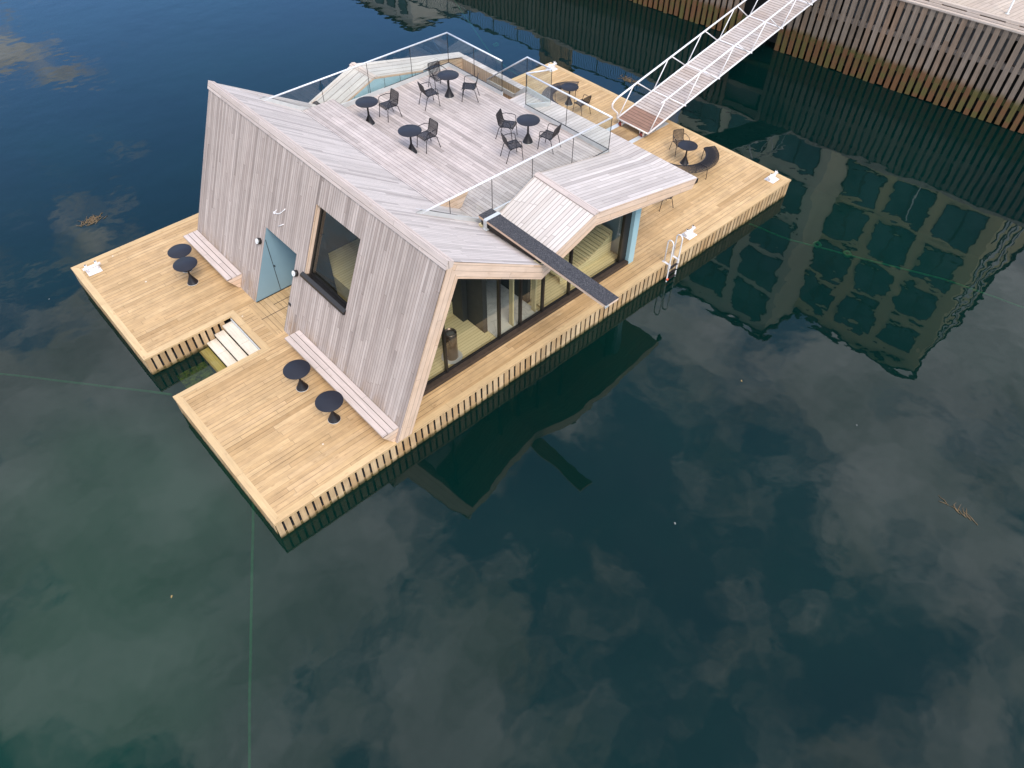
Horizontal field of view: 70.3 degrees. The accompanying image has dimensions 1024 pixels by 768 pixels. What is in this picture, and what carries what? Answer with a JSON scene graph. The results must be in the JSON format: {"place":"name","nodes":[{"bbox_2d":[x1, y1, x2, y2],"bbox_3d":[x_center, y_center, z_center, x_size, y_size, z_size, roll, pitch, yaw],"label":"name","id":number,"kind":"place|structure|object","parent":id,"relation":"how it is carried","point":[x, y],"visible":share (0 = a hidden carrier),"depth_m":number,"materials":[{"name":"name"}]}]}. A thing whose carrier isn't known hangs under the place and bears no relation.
{"place":"outdoors","nodes":[
{"label":"outdoors","id":0,"kind":"place"},
{"bbox_2d":[0,0,1023,767],"bbox_3d":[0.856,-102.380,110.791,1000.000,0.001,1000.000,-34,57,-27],"label":"water","id":1,"kind":"structure","parent":0,"point":[522,570],"depth_m":18.63,"materials":[{"name":"teal liquid"}]},
{"bbox_2d":[76,212,107,226],"bbox_3d":[-14.970,-5.848,25.916,1.071,0.029,0.682,-34,57,-27],"label":"seaweed","id":2,"kind":"object","parent":1,"relation":"on","point":[93,218],"visible":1,"depth_m":25.89,"materials":[{"name":"brown plant"}]},
{"bbox_2d":[71,62,790,537],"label":"floating deck","id":3,"kind":"structure","parent":1,"relation":"on","point":[287,454],"depth_m":21.37,"materials":[{"name":"brown wood"}]},
{"bbox_2d":[83,260,102,275],"bbox_3d":[-13.238,-3.689,22.934,0.540,0.304,0.380,-32,56,-25],"label":"mooring bollard","id":4,"kind":"object","parent":3,"relation":"on","point":[93,269],"visible":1,"depth_m":22.94,"materials":[{"name":"white metal"}]},
{"bbox_2d":[167,244,192,272],"bbox_3d":[-10.310,-3.886,22.840,0.724,0.740,0.724,33,56,25],"label":"cafe table","id":5,"kind":"object","parent":3,"relation":"on","point":[179,251],"visible":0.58,"depth_m":22.57,"materials":[{"name":"black metal"}]},
{"bbox_2d":[173,256,198,285],"bbox_3d":[-9.954,-3.414,22.428,0.724,0.740,0.724,-16,51,-14],"label":"cafe table","id":6,"kind":"object","parent":3,"relation":"on","point":[186,263],"visible":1,"depth_m":22.21,"materials":[{"name":"black metal"}]},
{"bbox_2d":[183,230,241,287],"bbox_3d":[-9.461,-3.938,23.085,0.496,0.450,2.938,-34,57,-27],"label":"wall bench","id":7,"kind":"object","parent":3,"relation":"on","point":[216,259],"depth_m":22.78,"materials":[{"name":"grey wood"}]},
{"bbox_2d":[283,359,309,391],"bbox_3d":[-5.718,-0.148,19.590,0.724,0.740,0.724,-33,57,-26],"label":"cafe table","id":8,"kind":"object","parent":3,"relation":"on","point":[299,369],"visible":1,"depth_m":19.35,"materials":[{"name":"black metal"}]},
{"bbox_2d":[315,390,342,423],"bbox_3d":[-4.674,0.679,18.871,0.724,0.740,0.724,17,51,14],"label":"cafe table","id":9,"kind":"object","parent":3,"relation":"on","point":[331,401],"visible":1,"depth_m":18.63,"materials":[{"name":"black metal"}]},
{"bbox_2d":[284,330,398,441],"bbox_3d":[-4.640,0.046,19.620,0.496,0.450,4.718,-34,57,-27],"label":"wall bench","id":10,"kind":"object","parent":3,"relation":"on","point":[371,413],"depth_m":19.28,"materials":[{"name":"grey wood"}]},
{"bbox_2d":[197,32,697,442],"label":"floating sauna","id":11,"kind":"structure","parent":3,"relation":"on","point":[393,264],"depth_m":20.75,"materials":[{"name":"grey wood"}]},
{"bbox_2d":[300,204,346,314],"label":"window frame","id":12,"kind":"structure","parent":11,"relation":"in","point":[312,279],"depth_m":19.50,"materials":[{"name":"brown wood"}]},
{"bbox_2d":[355,96,377,124],"bbox_3d":[-4.603,-8.690,23.315,0.724,0.740,0.724,-13,50,-11],"label":"cafe table","id":13,"kind":"object","parent":11,"relation":"on","point":[367,102],"visible":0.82,"depth_m":23.09,"materials":[{"name":"black metal"}]},
{"bbox_2d":[378,88,401,121],"bbox_3d":[-3.972,-9.043,23.583,0.582,0.818,0.560,-34,57,-27],"label":"armchair","id":14,"kind":"object","parent":11,"relation":"on","point":[394,98],"visible":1,"depth_m":23.52,"materials":[{"name":"black metal"}]},
{"bbox_2d":[398,124,421,153],"bbox_3d":[-3.080,-7.388,22.182,0.724,0.740,0.724,23,52,18],"label":"cafe table","id":15,"kind":"object","parent":11,"relation":"on","point":[410,130],"visible":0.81,"depth_m":21.94,"materials":[{"name":"black metal"}]},
{"bbox_2d":[417,118,440,153],"bbox_3d":[-2.585,-7.640,22.360,0.582,0.818,0.560,-34,57,-27],"label":"armchair","id":16,"kind":"object","parent":11,"relation":"on","point":[427,134],"visible":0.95,"depth_m":22.30,"materials":[{"name":"black metal"}]},
{"bbox_2d":[417,82,440,110],"bbox_3d":[-2.762,-9.609,24.088,0.582,0.818,0.560,-24,53,-20],"label":"armchair","id":17,"kind":"object","parent":11,"relation":"on","point":[428,93],"visible":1,"depth_m":24.02,"materials":[{"name":"black metal"}]},
{"bbox_2d":[427,60,447,89],"bbox_3d":[-2.546,-10.507,24.878,0.560,0.818,0.582,-25,54,-21],"label":"armchair","id":18,"kind":"object","parent":11,"relation":"on","point":[433,69],"visible":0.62,"depth_m":24.82,"materials":[{"name":"black metal"}]},
{"bbox_2d":[437,70,458,98],"bbox_3d":[-2.133,-10.062,24.537,0.724,0.740,0.724,23,52,19],"label":"cafe table","id":19,"kind":"object","parent":11,"relation":"on","point":[448,75],"visible":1,"depth_m":24.32,"materials":[{"name":"black metal"}]},
{"bbox_2d":[462,73,479,101],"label":"armchair","id":20,"kind":"object","parent":11,"relation":"on","point":[471,86],"visible":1,"depth_m":24.36,"materials":[{"name":"black metal"}]},
{"bbox_2d":[495,108,517,138],"bbox_3d":[-0.172,-8.116,22.795,0.582,0.818,0.560,15,50,13],"label":"armchair","id":21,"kind":"object","parent":11,"relation":"on","point":[501,121],"visible":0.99,"depth_m":22.72,"materials":[{"name":"black metal"}]},
{"bbox_2d":[500,132,523,163],"bbox_3d":[-0.006,-7.199,21.991,0.583,0.818,0.560,-18,51,-15],"label":"armchair","id":22,"kind":"object","parent":11,"relation":"on","point":[509,144],"visible":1,"depth_m":21.93,"materials":[{"name":"black metal"}]},
{"bbox_2d":[517,114,539,144],"bbox_3d":[0.498,-7.866,22.627,0.724,0.740,0.724,2,49,1],"label":"cafe table","id":23,"kind":"object","parent":11,"relation":"on","point":[527,120],"visible":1,"depth_m":22.41,"materials":[{"name":"black metal"}]},
{"bbox_2d":[479,208,618,308],"bbox_3d":[0.867,-3.215,18.651,0.700,0.386,4.762,-34,57,-27],"label":"diving board","id":24,"kind":"object","parent":11,"relation":"attached to","point":[506,230],"visible":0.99,"depth_m":18.50,"materials":[{"name":"grey carpet"}]},
{"bbox_2d":[537,123,561,153],"bbox_3d":[1.163,-7.612,22.361,0.582,0.818,0.560,25,53,20],"label":"armchair","id":25,"kind":"object","parent":11,"relation":"on","point":[554,133],"visible":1,"depth_m":22.28,"materials":[{"name":"black metal"}]},
{"bbox_2d":[546,61,557,71],"bbox_3d":[1.761,-14.051,32.135,0.540,0.304,0.380,-33,57,-26],"label":"mooring bollard","id":26,"kind":"object","parent":3,"relation":"on","point":[552,66],"visible":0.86,"depth_m":32.14,"materials":[{"name":"white metal"}]},
{"bbox_2d":[541,81,578,103],"bbox_3d":[1.823,-11.933,30.173,1.102,0.465,2.536,25,53,20],"label":"curved bench","id":27,"kind":"object","parent":3,"relation":"on","point":[547,91],"visible":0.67,"depth_m":30.09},
{"bbox_2d":[561,83,578,105],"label":"cafe table","id":28,"kind":"object","parent":3,"relation":"on","point":[569,87],"visible":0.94,"depth_m":29.73,"materials":[{"name":"black metal"}]},
{"bbox_2d":[573,94,590,114],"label":"armchair","id":29,"kind":"object","parent":3,"relation":"on","point":[580,104],"visible":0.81,"depth_m":29.30,"materials":[{"name":"black metal"}]},
{"bbox_2d":[662,234,682,281],"bbox_3d":[5.145,-3.796,23.739,0.510,2.431,0.350,-34,57,-27],"label":"swimming ladder","id":30,"kind":"object","parent":3,"relation":"attached to","point":[672,266],"visible":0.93,"depth_m":23.43,"materials":[{"name":"silver metal"}]},
{"bbox_2d":[669,129,689,154],"bbox_3d":[6.339,-9.119,27.502,0.560,0.818,0.582,-11,50,-10],"label":"armchair","id":31,"kind":"object","parent":3,"relation":"on","point":[681,133],"visible":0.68,"depth_m":27.48,"materials":[{"name":"black metal"}]},
{"bbox_2d":[678,140,697,164],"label":"cafe table","id":32,"kind":"object","parent":3,"relation":"on","point":[687,145],"visible":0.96,"depth_m":26.84,"materials":[{"name":"black metal"}]},
{"bbox_2d":[681,225,696,239],"bbox_3d":[5.934,-5.096,24.301,0.540,0.304,0.380,-34,57,-27],"label":"mooring bollard","id":33,"kind":"object","parent":3,"relation":"on","point":[688,234],"visible":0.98,"depth_m":24.31,"materials":[{"name":"white metal"}]},
{"bbox_2d":[671,146,718,176],"bbox_3d":[6.769,-7.976,26.734,2.678,0.465,1.147,-27,54,-22],"label":"curved bench","id":34,"kind":"object","parent":3,"relation":"on","point":[710,158],"visible":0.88,"depth_m":26.53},
{"bbox_2d":[611,0,816,136],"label":"gangway","id":35,"kind":"object","parent":3,"relation":"on","point":[671,95],"visible":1,"depth_m":29.74,"materials":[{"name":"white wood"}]},
{"bbox_2d":[764,170,778,183],"bbox_3d":[9.504,-7.585,26.510,0.540,0.304,0.380,-35,57,-27],"label":"mooring bollard","id":36,"kind":"object","parent":3,"relation":"on","point":[771,178],"visible":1,"depth_m":26.53,"materials":[{"name":"white metal"}]},
{"bbox_2d":[618,74,638,85],"bbox_3d":[5.383,-13.791,33.029,1.266,0.030,0.587,34,57,26],"label":"seaweed","id":37,"kind":"object","parent":1,"relation":"on","point":[630,80],"visible":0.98,"depth_m":33.05,"materials":[{"name":"brown plant"}]},
{"bbox_2d":[939,496,977,524],"bbox_3d":[11.193,3.118,18.224,0.330,0.028,1.069,-34,57,-27],"label":"seaweed","id":38,"kind":"object","parent":1,"relation":"on","point":[960,511],"visible":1,"depth_m":18.16,"materials":[{"name":"brown plant"}]},
{"label":"seabed","id":39,"kind":"structure","parent":0,"visible":0},
{"bbox_2d":[630,0,1023,133],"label":"quay wall","id":40,"kind":"structure","parent":39,"relation":"on","point":[968,58],"depth_m":31.21,"materials":[{"name":"wood"}]},
{"bbox_2d":[943,0,1023,26],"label":"quay promenade","id":41,"kind":"structure","parent":40,"relation":"on","point":[1001,8],"depth_m":29.64,"materials":[{"name":"grey wood"}]},
{"bbox_2d":[1005,0,1014,14],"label":"metal post","id":42,"kind":"object","parent":41,"relation":"on","point":[1009,9],"visible":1,"depth_m":28.99,"materials":[{"name":"white metal"}]}
]}

